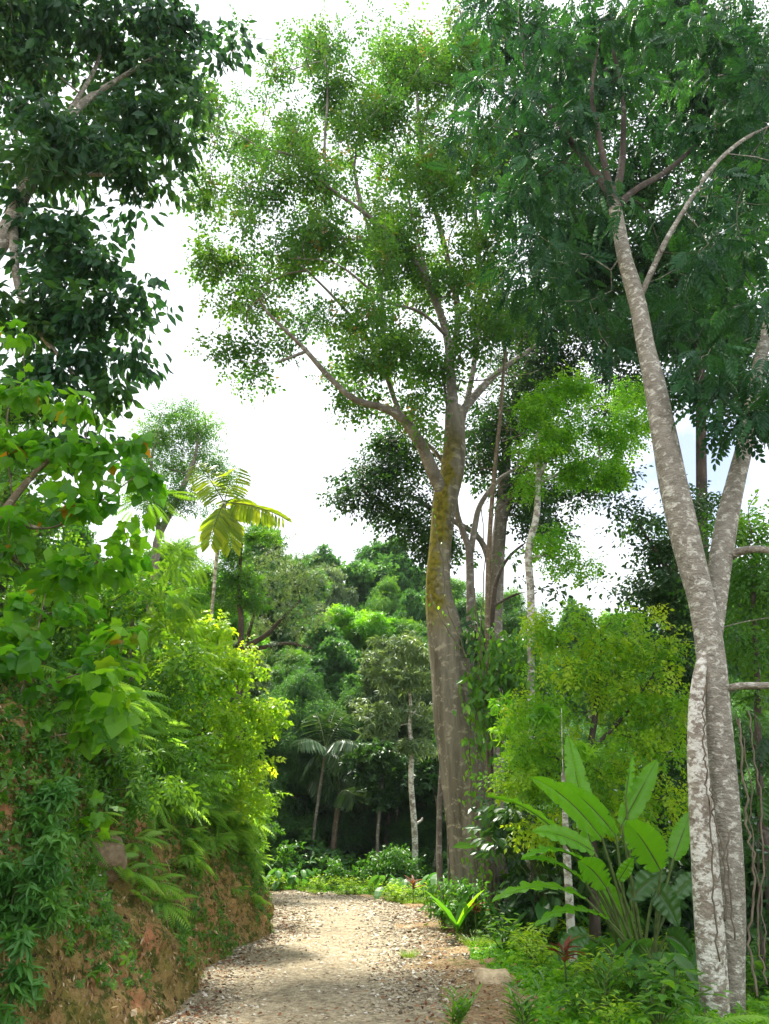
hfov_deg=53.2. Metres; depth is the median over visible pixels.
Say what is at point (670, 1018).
grass tuft
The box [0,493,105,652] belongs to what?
forest tree
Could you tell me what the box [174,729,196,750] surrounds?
fern
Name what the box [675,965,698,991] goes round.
broad leaf herb
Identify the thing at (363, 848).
forest tree
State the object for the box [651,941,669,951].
broad leaf herb
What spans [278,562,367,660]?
forest tree
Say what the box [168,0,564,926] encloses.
giant rainforest tree
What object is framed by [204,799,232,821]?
fern
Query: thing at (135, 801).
bamboo like shrub
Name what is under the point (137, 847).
fern
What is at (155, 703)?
fern
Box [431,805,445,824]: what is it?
forest tree
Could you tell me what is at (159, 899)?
fern
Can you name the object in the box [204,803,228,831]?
fern
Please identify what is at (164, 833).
fern
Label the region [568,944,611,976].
broad leaf herb
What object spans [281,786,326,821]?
thin trunk tree
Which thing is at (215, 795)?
fern
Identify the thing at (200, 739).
fern
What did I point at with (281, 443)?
sky
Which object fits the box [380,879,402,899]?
lime herb
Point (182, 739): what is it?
fern
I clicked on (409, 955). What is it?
grass tuft
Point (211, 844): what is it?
fern
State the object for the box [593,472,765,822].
shade tree
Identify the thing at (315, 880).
lime herb
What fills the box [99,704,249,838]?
hanging fern cover
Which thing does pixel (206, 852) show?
fern
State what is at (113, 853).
embedded boulder
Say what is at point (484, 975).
boulder
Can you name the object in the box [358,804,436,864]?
forest tree
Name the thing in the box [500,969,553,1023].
plant
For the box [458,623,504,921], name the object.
climbing vine
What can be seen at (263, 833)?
fern
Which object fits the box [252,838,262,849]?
fern
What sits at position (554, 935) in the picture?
lime herb
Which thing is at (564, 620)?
forest tree
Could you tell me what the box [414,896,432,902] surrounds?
grass tuft
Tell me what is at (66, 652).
hillside thicket
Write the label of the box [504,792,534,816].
forest tree
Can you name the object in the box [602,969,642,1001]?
lime herb
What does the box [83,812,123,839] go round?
fern
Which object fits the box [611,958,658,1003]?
broad leaf herb
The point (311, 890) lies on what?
grass tuft
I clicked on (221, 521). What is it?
palm tree
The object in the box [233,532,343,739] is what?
spreading tree
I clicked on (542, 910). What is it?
taro plant
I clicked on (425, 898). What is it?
lime herb
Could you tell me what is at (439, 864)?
trunk
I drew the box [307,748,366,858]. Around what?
palm tree
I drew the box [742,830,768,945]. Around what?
shade shrub
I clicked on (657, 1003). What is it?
broad leaf herb
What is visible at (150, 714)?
fern
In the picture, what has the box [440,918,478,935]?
broad leaf herb
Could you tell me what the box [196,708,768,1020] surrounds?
ground
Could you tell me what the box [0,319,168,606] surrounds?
lobed leaf tree
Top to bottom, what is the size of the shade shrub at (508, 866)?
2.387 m
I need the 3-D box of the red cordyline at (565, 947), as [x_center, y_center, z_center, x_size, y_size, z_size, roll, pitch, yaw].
[1.998,4.875,8.305,0.441,0.505,0.421,17,-28,-35]
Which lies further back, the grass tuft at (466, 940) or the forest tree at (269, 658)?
the forest tree at (269, 658)
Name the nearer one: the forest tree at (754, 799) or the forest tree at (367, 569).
the forest tree at (754, 799)
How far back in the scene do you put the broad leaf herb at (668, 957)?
7.50 m
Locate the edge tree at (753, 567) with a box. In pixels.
[667,489,768,921]
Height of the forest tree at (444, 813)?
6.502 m
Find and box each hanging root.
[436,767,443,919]
[447,834,450,896]
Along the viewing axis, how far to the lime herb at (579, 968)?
8.19 m
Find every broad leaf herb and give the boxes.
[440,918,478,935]
[468,913,533,951]
[471,912,502,933]
[489,913,509,927]
[509,912,529,936]
[539,976,625,1019]
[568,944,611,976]
[574,959,627,991]
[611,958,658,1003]
[611,970,698,1023]
[616,952,733,1017]
[616,963,701,1009]
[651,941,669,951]
[657,929,668,949]
[660,927,694,956]
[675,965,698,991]
[746,953,768,986]
[746,956,768,998]
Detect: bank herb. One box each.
[0,828,80,939]
[0,920,50,1023]
[11,767,83,854]
[24,713,80,773]
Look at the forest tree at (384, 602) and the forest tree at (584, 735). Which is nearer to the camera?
the forest tree at (584, 735)
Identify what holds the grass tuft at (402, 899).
on the dirt path edge
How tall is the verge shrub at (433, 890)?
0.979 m
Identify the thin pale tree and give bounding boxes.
[486,690,543,911]
[520,703,600,962]
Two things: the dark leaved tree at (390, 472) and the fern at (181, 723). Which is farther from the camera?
the dark leaved tree at (390, 472)
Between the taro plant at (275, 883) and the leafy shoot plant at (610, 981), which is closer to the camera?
the leafy shoot plant at (610, 981)
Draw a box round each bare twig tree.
[317,290,567,679]
[469,344,532,920]
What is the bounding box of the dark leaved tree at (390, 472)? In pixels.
[314,282,660,808]
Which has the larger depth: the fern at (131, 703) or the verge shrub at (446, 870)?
the verge shrub at (446, 870)
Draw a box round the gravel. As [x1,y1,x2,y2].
[156,889,534,1023]
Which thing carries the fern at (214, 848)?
on the bank hill
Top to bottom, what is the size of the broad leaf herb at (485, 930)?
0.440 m
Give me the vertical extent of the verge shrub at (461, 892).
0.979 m
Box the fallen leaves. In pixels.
[159,898,564,1023]
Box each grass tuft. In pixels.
[294,885,314,889]
[302,888,321,893]
[333,890,351,894]
[384,894,406,902]
[394,896,412,902]
[397,897,414,903]
[397,947,422,957]
[409,896,430,903]
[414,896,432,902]
[455,931,491,945]
[461,927,494,935]
[474,935,493,946]
[630,1008,699,1023]
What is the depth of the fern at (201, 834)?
11.79 m
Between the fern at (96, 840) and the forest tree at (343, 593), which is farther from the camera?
the forest tree at (343, 593)
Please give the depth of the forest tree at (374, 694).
33.01 m
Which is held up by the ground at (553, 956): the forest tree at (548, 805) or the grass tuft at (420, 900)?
the forest tree at (548, 805)
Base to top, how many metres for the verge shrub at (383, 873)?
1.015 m
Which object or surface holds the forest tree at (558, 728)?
on the ground at (553, 956)
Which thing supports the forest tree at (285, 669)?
on the ground at (553, 956)
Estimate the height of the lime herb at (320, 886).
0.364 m
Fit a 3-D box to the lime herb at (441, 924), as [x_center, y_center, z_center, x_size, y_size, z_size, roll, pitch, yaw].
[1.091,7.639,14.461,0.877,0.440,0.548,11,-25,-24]
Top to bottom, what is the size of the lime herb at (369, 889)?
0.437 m
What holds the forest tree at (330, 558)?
on the ground at (553, 956)
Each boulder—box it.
[83,834,126,882]
[474,967,513,984]
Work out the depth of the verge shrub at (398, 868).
23.58 m
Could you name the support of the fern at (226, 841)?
on the bank hill
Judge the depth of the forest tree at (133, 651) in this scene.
34.92 m
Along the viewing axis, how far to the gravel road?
9.15 m
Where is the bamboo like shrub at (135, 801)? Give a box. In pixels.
[80,711,209,838]
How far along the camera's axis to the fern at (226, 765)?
12.61 m
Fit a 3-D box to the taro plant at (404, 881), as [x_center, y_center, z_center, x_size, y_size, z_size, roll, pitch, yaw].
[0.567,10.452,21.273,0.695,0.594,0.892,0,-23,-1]
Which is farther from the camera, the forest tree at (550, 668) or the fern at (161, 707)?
the forest tree at (550, 668)
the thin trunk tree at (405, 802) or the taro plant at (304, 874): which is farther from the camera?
the thin trunk tree at (405, 802)
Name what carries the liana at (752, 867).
hanging from the leaning tree at (725, 138)
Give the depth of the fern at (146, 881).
8.24 m
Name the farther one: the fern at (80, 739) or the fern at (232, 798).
the fern at (232, 798)
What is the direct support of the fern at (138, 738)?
on the bank hill
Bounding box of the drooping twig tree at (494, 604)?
[490,507,667,801]
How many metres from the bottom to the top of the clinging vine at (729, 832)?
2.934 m
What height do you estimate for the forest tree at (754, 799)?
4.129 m
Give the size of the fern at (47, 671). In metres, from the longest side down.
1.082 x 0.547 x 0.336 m
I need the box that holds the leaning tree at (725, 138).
[421,0,768,1017]
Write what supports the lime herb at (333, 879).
on the verge ground cover at (545, 1014)
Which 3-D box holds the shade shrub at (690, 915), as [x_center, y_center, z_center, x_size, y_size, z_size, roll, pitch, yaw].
[5.189,6.380,13.386,2.647,2.374,2.413,6,-24,-14]
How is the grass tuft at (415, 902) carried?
on the gravel
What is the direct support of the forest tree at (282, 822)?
on the ground at (553, 956)
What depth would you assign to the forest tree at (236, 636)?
40.27 m
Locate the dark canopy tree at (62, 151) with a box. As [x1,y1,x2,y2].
[0,0,266,489]
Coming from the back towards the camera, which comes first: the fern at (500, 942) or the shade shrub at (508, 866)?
the shade shrub at (508, 866)
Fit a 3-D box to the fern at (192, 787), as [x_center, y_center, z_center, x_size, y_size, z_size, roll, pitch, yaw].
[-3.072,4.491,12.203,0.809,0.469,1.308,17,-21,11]
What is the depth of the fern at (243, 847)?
14.07 m
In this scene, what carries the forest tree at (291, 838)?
on the ground at (553, 956)
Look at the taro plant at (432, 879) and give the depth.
19.88 m
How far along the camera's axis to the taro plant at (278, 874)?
24.84 m
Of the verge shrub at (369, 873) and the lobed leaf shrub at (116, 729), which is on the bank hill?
the lobed leaf shrub at (116, 729)
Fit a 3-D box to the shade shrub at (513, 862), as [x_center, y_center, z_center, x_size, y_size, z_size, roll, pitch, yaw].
[3.328,6.250,13.758,2.696,2.652,2.957,8,-24,-18]
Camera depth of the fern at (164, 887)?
8.92 m
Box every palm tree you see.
[186,463,291,650]
[289,708,359,865]
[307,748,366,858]
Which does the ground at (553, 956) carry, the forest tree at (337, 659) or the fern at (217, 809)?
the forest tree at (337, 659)
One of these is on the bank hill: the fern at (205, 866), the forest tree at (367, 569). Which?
the fern at (205, 866)
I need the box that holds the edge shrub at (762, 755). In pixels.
[730,690,768,995]
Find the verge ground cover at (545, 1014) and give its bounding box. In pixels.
[266,883,768,1023]
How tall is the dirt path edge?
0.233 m
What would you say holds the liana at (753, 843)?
hanging from the leaning tree at (725, 138)
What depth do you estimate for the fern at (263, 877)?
15.98 m
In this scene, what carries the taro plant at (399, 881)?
on the ground at (553, 956)
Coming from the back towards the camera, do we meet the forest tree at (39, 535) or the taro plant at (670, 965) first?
the forest tree at (39, 535)
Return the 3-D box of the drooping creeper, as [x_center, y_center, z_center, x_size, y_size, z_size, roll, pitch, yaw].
[2.464,3.511,15.709,2.252,3.228,1.553,0,-23,0]
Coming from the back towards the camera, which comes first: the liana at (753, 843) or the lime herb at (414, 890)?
the lime herb at (414, 890)
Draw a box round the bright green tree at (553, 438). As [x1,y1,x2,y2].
[494,357,652,900]
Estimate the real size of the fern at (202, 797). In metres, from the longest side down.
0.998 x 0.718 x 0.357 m
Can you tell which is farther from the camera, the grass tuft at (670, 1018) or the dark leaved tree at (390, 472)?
the dark leaved tree at (390, 472)
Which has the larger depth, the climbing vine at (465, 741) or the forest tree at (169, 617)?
the forest tree at (169, 617)
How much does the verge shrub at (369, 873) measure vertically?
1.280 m
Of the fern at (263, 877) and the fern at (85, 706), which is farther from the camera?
the fern at (263, 877)
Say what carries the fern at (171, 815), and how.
on the bank hill
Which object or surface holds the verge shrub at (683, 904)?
on the ground at (553, 956)
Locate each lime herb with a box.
[269,873,287,888]
[276,876,289,889]
[295,880,311,888]
[306,873,325,889]
[310,881,330,890]
[324,874,345,891]
[338,875,372,893]
[339,876,360,893]
[359,883,384,894]
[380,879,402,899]
[390,886,410,901]
[400,883,427,900]
[402,885,416,899]
[414,880,434,899]
[418,906,453,927]
[499,922,552,967]
[509,922,557,958]
[509,939,566,968]
[527,920,566,943]
[536,919,565,947]
[548,917,588,940]
[560,943,633,997]
[563,990,643,1023]
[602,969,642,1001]
[632,932,669,950]
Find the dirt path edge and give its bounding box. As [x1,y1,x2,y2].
[269,888,542,1023]
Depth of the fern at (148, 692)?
9.90 m
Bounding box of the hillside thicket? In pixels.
[0,369,237,812]
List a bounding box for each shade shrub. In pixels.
[450,808,543,877]
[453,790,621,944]
[462,798,608,936]
[484,852,557,925]
[490,789,653,920]
[637,812,762,935]
[646,812,762,909]
[741,809,768,919]
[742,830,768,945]
[747,822,768,927]
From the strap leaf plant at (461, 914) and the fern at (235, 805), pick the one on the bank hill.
the fern at (235, 805)
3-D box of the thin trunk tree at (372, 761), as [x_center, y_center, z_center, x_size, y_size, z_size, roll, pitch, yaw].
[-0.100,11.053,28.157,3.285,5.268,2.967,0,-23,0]
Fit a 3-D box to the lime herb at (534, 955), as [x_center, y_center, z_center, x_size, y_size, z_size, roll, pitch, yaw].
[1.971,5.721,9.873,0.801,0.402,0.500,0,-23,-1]
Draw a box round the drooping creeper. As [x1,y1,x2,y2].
[452,603,556,764]
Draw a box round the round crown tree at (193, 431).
[108,390,249,688]
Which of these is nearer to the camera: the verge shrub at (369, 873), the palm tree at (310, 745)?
the verge shrub at (369, 873)
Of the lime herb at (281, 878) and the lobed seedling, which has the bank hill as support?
the lobed seedling
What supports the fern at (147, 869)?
on the bank hill
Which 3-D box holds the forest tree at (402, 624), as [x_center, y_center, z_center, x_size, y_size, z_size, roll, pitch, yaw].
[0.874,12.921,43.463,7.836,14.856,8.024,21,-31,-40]
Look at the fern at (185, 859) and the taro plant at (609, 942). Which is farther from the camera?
the fern at (185, 859)
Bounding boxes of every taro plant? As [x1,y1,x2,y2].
[265,871,285,883]
[268,867,293,891]
[284,875,299,888]
[288,868,314,887]
[367,874,398,899]
[384,877,403,890]
[397,878,417,893]
[419,872,447,892]
[509,901,582,941]
[513,913,532,928]
[532,907,601,943]
[579,937,646,973]
[592,935,624,954]
[613,937,698,992]
[622,955,679,982]
[642,952,680,983]
[681,949,759,976]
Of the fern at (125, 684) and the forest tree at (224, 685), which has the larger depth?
the forest tree at (224, 685)
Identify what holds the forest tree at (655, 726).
on the ground at (553, 956)
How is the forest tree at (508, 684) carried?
on the ground at (553, 956)
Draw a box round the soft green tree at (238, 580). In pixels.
[168,522,283,727]
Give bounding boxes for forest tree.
[0,467,62,607]
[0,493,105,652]
[34,525,145,677]
[71,581,155,683]
[131,549,189,650]
[142,534,226,607]
[150,631,261,787]
[151,574,271,674]
[184,598,263,660]
[204,639,297,759]
[242,688,329,858]
[243,518,332,668]
[246,769,303,875]
[248,658,346,864]
[263,575,326,663]
[265,646,333,731]
[271,813,307,862]
[277,614,363,675]
[277,635,362,713]
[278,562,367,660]
[296,671,409,868]
[298,543,345,583]
[322,603,399,683]
[337,537,416,610]
[338,647,436,864]
[339,810,394,865]
[355,573,405,645]
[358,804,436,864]
[361,614,430,714]
[382,708,446,860]
[391,588,427,642]
[401,558,466,643]
[431,734,484,858]
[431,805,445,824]
[450,576,519,633]
[475,584,555,698]
[475,635,565,738]
[504,703,565,806]
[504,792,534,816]
[507,619,587,731]
[537,801,559,823]
[538,715,663,816]
[547,596,602,732]
[572,635,655,790]
[586,610,657,730]
[614,667,688,816]
[657,558,768,718]
[685,676,768,812]
[739,764,768,825]
[744,556,768,713]
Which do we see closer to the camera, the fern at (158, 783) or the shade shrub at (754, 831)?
the fern at (158, 783)
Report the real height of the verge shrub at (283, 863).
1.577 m
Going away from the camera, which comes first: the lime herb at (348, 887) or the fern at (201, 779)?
the fern at (201, 779)
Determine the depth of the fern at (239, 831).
13.56 m
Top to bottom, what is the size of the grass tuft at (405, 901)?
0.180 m
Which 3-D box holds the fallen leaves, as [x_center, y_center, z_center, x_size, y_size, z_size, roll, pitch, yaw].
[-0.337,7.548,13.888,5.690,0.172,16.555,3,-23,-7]
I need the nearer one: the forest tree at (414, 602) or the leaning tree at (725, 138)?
the leaning tree at (725, 138)
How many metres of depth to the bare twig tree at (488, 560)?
17.42 m
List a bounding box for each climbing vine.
[426,485,477,719]
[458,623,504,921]
[474,588,479,882]
[480,503,497,917]
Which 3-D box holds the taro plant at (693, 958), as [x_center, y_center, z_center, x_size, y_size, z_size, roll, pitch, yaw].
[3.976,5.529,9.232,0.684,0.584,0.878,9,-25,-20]
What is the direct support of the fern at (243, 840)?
on the bank hill
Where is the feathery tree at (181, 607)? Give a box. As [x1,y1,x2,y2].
[56,479,239,697]
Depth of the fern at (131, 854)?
7.86 m
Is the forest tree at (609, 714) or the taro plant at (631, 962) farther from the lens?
the forest tree at (609, 714)
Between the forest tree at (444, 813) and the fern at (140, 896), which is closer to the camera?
the fern at (140, 896)
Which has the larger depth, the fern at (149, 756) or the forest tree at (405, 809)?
the forest tree at (405, 809)
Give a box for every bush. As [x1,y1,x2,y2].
[145,609,295,829]
[370,808,446,870]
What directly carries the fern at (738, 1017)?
on the ground at (553, 956)
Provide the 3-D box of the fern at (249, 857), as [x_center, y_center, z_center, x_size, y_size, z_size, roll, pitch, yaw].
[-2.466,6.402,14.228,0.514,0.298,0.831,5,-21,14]
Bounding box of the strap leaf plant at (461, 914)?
[423,883,484,942]
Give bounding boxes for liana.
[735,715,766,958]
[738,719,758,996]
[747,710,767,984]
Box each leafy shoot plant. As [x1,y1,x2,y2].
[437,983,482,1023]
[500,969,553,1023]
[574,941,635,1023]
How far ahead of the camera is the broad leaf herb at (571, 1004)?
7.01 m
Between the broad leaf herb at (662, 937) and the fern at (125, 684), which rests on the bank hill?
the fern at (125, 684)
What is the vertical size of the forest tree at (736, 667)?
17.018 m
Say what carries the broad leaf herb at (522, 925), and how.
on the ground at (553, 956)
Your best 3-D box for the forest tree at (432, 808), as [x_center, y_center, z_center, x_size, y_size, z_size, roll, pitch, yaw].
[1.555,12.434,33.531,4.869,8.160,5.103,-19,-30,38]
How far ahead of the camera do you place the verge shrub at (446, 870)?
21.91 m
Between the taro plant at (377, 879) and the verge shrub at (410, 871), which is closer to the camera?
the taro plant at (377, 879)
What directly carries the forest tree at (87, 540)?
on the ground at (553, 956)
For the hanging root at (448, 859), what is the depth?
16.38 m
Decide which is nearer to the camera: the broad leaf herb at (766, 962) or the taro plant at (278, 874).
the broad leaf herb at (766, 962)
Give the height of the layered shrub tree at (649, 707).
5.655 m
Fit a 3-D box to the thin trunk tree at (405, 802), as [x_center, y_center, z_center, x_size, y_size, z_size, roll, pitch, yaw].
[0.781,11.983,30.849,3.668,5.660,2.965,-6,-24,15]
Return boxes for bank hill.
[0,633,273,1023]
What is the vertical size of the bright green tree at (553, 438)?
12.069 m
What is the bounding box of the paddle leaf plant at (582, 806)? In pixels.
[487,735,692,988]
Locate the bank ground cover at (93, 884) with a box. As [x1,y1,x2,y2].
[0,645,274,1004]
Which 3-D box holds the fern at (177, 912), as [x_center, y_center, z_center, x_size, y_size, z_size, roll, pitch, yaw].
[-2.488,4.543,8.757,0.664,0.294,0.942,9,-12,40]
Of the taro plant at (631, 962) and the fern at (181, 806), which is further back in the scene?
the fern at (181, 806)
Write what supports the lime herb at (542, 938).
on the ground at (553, 956)
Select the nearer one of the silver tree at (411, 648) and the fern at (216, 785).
the fern at (216, 785)
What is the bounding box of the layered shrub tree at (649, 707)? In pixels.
[469,600,695,955]
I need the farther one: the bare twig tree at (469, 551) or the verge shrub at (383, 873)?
the verge shrub at (383, 873)
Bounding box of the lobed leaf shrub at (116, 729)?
[0,591,150,760]
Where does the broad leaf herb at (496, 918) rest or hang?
on the ground at (553, 956)
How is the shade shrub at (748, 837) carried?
on the ground at (553, 956)
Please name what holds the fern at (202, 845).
on the bank hill
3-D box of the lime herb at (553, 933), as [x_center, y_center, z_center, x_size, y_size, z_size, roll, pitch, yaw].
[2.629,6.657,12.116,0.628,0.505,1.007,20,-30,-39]
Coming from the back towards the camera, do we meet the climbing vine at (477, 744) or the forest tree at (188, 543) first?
the forest tree at (188, 543)
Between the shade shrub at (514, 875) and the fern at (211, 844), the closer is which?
the fern at (211, 844)
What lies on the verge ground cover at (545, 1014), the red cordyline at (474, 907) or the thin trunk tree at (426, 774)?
the red cordyline at (474, 907)
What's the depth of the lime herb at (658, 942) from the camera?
10.62 m
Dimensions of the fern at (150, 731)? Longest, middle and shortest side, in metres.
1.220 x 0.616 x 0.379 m
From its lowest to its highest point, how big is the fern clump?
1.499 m
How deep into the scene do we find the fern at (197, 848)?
11.04 m
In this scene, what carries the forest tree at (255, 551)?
on the ground at (553, 956)
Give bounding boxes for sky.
[0,0,768,692]
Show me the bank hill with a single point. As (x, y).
(155, 962)
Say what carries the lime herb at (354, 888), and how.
on the dirt path edge
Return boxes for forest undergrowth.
[261,828,450,888]
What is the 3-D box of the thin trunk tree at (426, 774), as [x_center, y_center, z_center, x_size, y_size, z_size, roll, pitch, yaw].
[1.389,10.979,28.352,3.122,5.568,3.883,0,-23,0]
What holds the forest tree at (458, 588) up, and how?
on the ground at (553, 956)
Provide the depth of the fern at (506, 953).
10.45 m
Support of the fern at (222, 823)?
on the bank hill
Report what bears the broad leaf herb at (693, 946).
on the ground at (553, 956)
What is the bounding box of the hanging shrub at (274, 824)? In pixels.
[252,786,285,871]
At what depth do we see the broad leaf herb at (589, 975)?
8.02 m
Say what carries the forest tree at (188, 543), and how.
on the ground at (553, 956)
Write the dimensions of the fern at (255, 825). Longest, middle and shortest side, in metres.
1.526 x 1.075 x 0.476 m
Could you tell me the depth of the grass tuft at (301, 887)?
24.75 m
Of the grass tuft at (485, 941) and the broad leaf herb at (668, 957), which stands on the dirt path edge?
the grass tuft at (485, 941)
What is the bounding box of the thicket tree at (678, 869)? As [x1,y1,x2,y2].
[514,699,768,963]
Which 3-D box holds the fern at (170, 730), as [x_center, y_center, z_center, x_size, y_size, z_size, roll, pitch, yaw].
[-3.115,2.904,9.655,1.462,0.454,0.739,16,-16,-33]
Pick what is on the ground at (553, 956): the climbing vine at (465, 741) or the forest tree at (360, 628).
the forest tree at (360, 628)
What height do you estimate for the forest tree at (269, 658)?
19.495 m
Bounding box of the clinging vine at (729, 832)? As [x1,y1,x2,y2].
[701,672,735,961]
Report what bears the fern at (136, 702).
on the bank hill
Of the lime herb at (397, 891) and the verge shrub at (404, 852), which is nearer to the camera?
the lime herb at (397, 891)
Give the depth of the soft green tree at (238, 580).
28.17 m
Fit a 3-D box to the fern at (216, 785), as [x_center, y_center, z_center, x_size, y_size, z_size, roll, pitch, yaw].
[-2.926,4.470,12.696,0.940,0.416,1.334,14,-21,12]
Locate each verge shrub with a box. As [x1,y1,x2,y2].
[262,840,306,875]
[311,855,351,887]
[352,849,396,888]
[364,859,395,886]
[370,842,426,881]
[377,854,422,879]
[379,846,426,881]
[382,857,423,883]
[419,875,466,928]
[434,878,490,932]
[435,849,450,877]
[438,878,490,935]
[498,853,552,899]
[523,860,572,900]
[559,843,690,940]
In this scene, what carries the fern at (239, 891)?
on the bank hill
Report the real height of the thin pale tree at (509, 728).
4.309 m
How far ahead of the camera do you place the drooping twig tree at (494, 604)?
19.26 m
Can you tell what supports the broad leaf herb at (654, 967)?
on the ground at (553, 956)
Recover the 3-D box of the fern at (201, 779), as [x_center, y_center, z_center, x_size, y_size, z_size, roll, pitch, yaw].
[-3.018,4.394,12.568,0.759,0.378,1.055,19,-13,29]
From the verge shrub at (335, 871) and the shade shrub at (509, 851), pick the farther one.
the verge shrub at (335, 871)
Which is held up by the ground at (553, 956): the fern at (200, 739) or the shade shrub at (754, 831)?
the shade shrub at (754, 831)
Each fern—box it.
[40,665,79,682]
[56,680,130,709]
[60,703,130,721]
[75,672,134,702]
[78,736,107,759]
[83,734,158,769]
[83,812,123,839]
[85,830,126,869]
[88,702,144,718]
[90,849,138,881]
[114,828,169,870]
[118,861,166,898]
[125,690,170,733]
[125,699,145,712]
[130,725,160,759]
[130,886,153,906]
[131,708,158,733]
[134,698,174,738]
[137,863,171,878]
[139,700,164,732]
[139,707,167,738]
[139,726,191,763]
[140,705,175,736]
[141,743,177,770]
[142,873,185,904]
[151,775,178,796]
[152,829,173,850]
[152,892,197,931]
[153,743,185,758]
[155,790,210,825]
[155,802,180,823]
[155,893,172,910]
[161,765,189,796]
[167,719,188,737]
[171,855,206,875]
[173,773,211,802]
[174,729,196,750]
[176,738,195,748]
[178,770,215,789]
[178,805,218,826]
[179,796,211,824]
[180,826,207,844]
[181,764,236,792]
[181,837,204,856]
[184,764,236,799]
[184,771,231,797]
[187,851,215,877]
[188,736,212,759]
[191,787,230,816]
[191,828,214,842]
[194,777,237,810]
[195,845,214,871]
[196,810,241,832]
[196,836,216,852]
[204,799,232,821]
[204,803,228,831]
[204,833,238,853]
[204,843,226,859]
[207,832,238,851]
[209,794,246,822]
[224,799,244,815]
[224,814,273,837]
[224,829,250,850]
[227,843,239,859]
[228,819,262,841]
[231,886,251,898]
[234,843,251,857]
[235,811,268,840]
[235,833,260,856]
[239,801,266,831]
[239,848,260,866]
[245,856,270,874]
[250,891,272,908]
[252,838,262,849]
[258,871,268,888]
[489,950,560,971]
[494,940,542,948]
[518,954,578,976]
[646,1010,768,1023]
[684,1013,768,1023]
[746,999,768,1014]
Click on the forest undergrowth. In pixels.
(320, 849)
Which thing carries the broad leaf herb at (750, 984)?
on the ground at (553, 956)
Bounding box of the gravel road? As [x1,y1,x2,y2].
[153,893,447,1023]
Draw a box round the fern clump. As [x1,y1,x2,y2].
[458,606,484,669]
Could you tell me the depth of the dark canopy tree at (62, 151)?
14.99 m
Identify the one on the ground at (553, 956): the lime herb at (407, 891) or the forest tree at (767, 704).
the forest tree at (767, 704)
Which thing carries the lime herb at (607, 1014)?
on the ground at (553, 956)
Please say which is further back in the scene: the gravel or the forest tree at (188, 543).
the forest tree at (188, 543)
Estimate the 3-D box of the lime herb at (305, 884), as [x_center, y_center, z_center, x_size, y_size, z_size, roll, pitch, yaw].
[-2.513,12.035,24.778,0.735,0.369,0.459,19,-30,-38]
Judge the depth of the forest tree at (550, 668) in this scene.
38.93 m
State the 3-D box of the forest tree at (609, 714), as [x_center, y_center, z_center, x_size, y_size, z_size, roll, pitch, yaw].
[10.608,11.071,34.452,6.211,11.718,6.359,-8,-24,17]
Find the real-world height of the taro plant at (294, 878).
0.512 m
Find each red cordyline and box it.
[404,875,426,903]
[468,897,490,930]
[545,935,589,986]
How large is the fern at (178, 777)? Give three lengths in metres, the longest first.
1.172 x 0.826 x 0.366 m
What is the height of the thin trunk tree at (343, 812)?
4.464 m
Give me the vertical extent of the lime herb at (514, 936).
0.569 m
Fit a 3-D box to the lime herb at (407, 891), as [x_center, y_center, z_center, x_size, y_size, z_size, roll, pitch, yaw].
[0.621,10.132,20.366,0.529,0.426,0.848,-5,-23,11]
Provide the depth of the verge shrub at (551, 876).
14.12 m
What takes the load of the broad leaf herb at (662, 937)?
on the ground at (553, 956)
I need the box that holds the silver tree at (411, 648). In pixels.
[345,629,437,883]
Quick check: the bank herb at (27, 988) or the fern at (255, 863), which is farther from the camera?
the fern at (255, 863)
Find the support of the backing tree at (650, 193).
on the ground at (553, 956)
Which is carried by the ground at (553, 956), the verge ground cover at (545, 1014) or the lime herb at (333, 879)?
the verge ground cover at (545, 1014)
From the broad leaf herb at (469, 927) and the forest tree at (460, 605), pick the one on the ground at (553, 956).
the forest tree at (460, 605)
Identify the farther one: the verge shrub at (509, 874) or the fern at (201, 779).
the verge shrub at (509, 874)
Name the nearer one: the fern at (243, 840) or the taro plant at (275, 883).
the fern at (243, 840)
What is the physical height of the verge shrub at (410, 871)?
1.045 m
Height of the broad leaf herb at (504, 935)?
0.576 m
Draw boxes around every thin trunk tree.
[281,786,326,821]
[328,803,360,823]
[339,738,414,867]
[365,738,434,837]
[387,729,443,872]
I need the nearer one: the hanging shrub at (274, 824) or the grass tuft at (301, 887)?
the hanging shrub at (274, 824)
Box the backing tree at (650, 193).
[471,0,768,564]
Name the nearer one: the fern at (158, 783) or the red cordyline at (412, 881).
the fern at (158, 783)
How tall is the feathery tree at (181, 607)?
4.067 m
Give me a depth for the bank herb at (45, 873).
5.68 m
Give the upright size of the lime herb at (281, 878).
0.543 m
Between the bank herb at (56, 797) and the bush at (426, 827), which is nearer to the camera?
the bank herb at (56, 797)
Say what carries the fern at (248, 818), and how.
on the bank hill
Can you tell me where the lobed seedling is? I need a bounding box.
[66,789,125,840]

